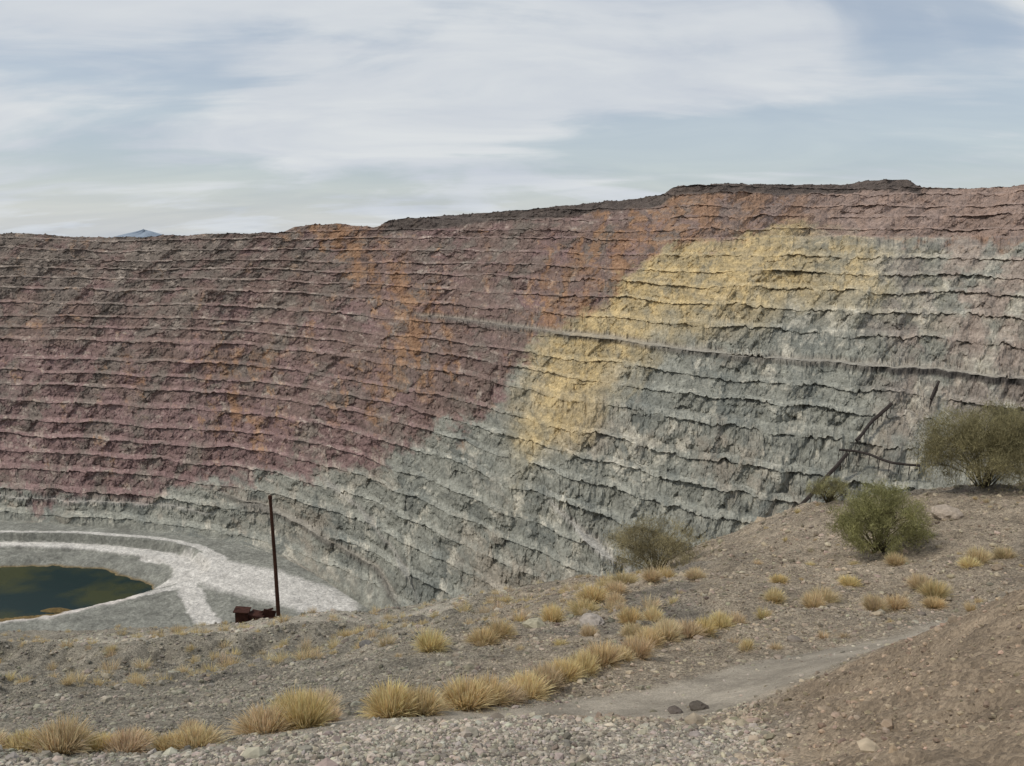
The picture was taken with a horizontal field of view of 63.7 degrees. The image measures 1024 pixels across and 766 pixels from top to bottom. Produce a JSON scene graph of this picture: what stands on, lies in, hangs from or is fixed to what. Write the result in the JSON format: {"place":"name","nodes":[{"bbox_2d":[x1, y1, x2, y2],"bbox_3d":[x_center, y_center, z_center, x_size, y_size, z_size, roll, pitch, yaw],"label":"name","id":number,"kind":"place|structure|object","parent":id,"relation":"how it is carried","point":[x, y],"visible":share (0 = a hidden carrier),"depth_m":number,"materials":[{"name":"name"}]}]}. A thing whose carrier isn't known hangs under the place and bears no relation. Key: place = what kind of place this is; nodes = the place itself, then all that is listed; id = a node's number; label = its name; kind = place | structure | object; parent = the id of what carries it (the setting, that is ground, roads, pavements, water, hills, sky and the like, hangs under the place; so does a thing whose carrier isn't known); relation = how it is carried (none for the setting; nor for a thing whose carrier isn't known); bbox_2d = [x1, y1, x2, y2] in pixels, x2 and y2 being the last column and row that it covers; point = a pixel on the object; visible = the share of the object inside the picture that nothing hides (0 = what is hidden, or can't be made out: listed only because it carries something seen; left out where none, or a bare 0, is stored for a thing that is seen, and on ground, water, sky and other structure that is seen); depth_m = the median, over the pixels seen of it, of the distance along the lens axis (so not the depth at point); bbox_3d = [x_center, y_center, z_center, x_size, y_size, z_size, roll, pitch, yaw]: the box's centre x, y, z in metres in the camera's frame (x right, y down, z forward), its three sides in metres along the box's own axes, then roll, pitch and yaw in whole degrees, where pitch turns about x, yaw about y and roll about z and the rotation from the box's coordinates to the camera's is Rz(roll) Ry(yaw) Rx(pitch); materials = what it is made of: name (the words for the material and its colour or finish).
{"place":"outdoors","nodes":[
{"label":"outdoors","id":0,"kind":"place"},
{"bbox_2d":[0,565,151,618],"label":"lake","id":1,"kind":"structure","parent":0,"point":[30,591],"depth_m":716.92,"materials":[{"name":"liquid"}]},
{"bbox_2d":[114,229,161,237],"bbox_3d":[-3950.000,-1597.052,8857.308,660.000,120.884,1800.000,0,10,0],"label":"distant hill","id":2,"kind":"structure","parent":0,"point":[142,233],"depth_m":8639.39,"materials":[{"name":"grey stone"}]},
{"bbox_2d":[0,179,1023,631],"bbox_3d":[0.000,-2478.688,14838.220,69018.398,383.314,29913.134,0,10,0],"label":"open pit terrain","id":3,"kind":"structure","parent":0,"point":[408,411],"depth_m":798.47,"materials":[{"name":"grey stone"}]},
{"bbox_2d":[800,452,848,503],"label":"slurry pipeline","id":4,"kind":"object","parent":3,"relation":"on","point":[834,468],"visible":0.61,"depth_m":518.23,"materials":[{"name":"metal"}]},
{"bbox_2d":[855,402,892,448],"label":"slurry pipeline","id":5,"kind":"object","parent":3,"relation":"on","point":[875,418],"visible":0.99,"depth_m":548.38,"materials":[{"name":"metal"}]},
{"bbox_2d":[838,449,920,475],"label":"slurry pipeline","id":6,"kind":"object","parent":3,"relation":"on","point":[879,458],"visible":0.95,"depth_m":513.00,"materials":[{"name":"metal"}]},
{"bbox_2d":[929,381,939,408],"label":"slurry pipeline","id":7,"kind":"object","parent":3,"relation":"on","point":[934,392],"visible":1,"depth_m":561.32,"materials":[{"name":"metal"}]},
{"bbox_2d":[0,484,1023,765],"bbox_3d":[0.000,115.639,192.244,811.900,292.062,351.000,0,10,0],"label":"ground","id":8,"kind":"structure","parent":0,"point":[998,748],"depth_m":14.81,"materials":[{"name":"brown soil"}]},
{"bbox_2d":[233,606,275,622],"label":"rusty scrap metal","id":9,"kind":"object","parent":8,"relation":"on","point":[244,614],"visible":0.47,"depth_m":59.55,"materials":[{"name":"metal"}]},
{"bbox_2d":[268,495,280,616],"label":"utility pole","id":10,"kind":"object","parent":8,"relation":"on","point":[277,600],"visible":0.89,"depth_m":54.74,"materials":[{"name":"brown wood"}]},
{"bbox_2d":[359,640,371,647],"bbox_3d":[-3.605,6.479,20.412,0.413,0.210,0.320,5,11,26],"label":"boulder","id":11,"kind":"object","parent":8,"relation":"on","point":[363,643],"visible":0.52,"depth_m":20.37,"materials":[{"name":"stone"}]},
{"bbox_2d":[0,482,1023,765],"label":"gravel stones","id":12,"kind":"object","parent":8,"relation":"on","point":[250,750],"visible":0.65,"depth_m":8.51,"materials":[{"name":"grey gravel"}]},
{"bbox_2d":[0,496,1023,756],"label":"dry bunch grass","id":13,"kind":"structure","parent":8,"relation":"on","point":[300,710],"depth_m":14.58,"materials":[{"name":"yellow plant"}]},
{"bbox_2d":[579,613,603,626],"bbox_3d":[1.747,5.269,18.181,0.524,0.344,0.667,-2,10,-10],"label":"boulder","id":14,"kind":"object","parent":8,"relation":"on","point":[592,618],"visible":0.74,"depth_m":18.04,"materials":[{"name":"stone"}]},
{"bbox_2d":[601,508,727,571],"bbox_3d":[6.429,6.865,34.512,5.459,3.162,4.991,0,10,0],"label":"creosote bush","id":15,"kind":"object","parent":8,"relation":"on","point":[671,544],"visible":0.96,"depth_m":34.24,"materials":[{"name":"green plant"}]},
{"bbox_2d":[667,705,682,713],"bbox_3d":[1.998,4.018,10.091,0.166,0.106,0.203,-4,11,-24],"label":"boulder","id":16,"kind":"object","parent":8,"relation":"on","point":[674,709],"visible":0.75,"depth_m":10.06,"materials":[{"name":"stone"}]},
{"bbox_2d":[689,700,708,710],"bbox_3d":[2.296,3.987,10.134,0.211,0.133,0.252,-9,13,-41],"label":"boulder","id":17,"kind":"object","parent":8,"relation":"on","point":[697,705],"visible":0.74,"depth_m":10.10,"materials":[{"name":"stone"}]},
{"bbox_2d":[787,635,803,641],"bbox_3d":[5.298,4.821,15.458,0.254,0.160,0.298,-7,12,-33],"label":"boulder","id":18,"kind":"object","parent":8,"relation":"on","point":[792,638],"visible":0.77,"depth_m":15.41,"materials":[{"name":"stone"}]},
{"bbox_2d":[804,474,854,502],"bbox_3d":[13.709,4.529,35.355,2.248,1.508,2.053,0,10,0],"label":"creosote bush","id":19,"kind":"object","parent":8,"relation":"on","point":[830,494],"visible":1,"depth_m":35.30,"materials":[{"name":"green plant"}]},
{"bbox_2d":[821,475,939,557],"bbox_3d":[11.360,4.108,25.195,3.539,2.606,3.404,0,10,0],"label":"creosote bush","id":20,"kind":"object","parent":8,"relation":"on","point":[882,514],"visible":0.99,"depth_m":24.74,"materials":[{"name":"green plant"}]},
{"bbox_2d":[930,504,962,519],"bbox_3d":[14.597,4.376,27.674,0.861,0.538,1.074,-5,11,-26],"label":"boulder","id":21,"kind":"object","parent":8,"relation":"on","point":[945,511],"visible":0.83,"depth_m":27.43,"materials":[{"name":"stone"}]},
{"bbox_2d":[947,616,957,623],"bbox_3d":[4.601,2.477,8.556,0.144,0.091,0.177,1,10,6],"label":"boulder","id":22,"kind":"object","parent":8,"relation":"on","point":[952,619],"visible":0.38,"depth_m":8.55,"materials":[{"name":"stone"}]},
{"bbox_2d":[905,396,1023,494],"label":"creosote bush","id":23,"kind":"object","parent":8,"relation":"on","point":[1000,446],"visible":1,"depth_m":30.46,"materials":[{"name":"green plant"}]},
{"bbox_2d":[0,0,1023,237],"label":"sky","id":24,"kind":"structure","parent":0,"point":[118,117],"materials":[{"name":"white"}]}
]}

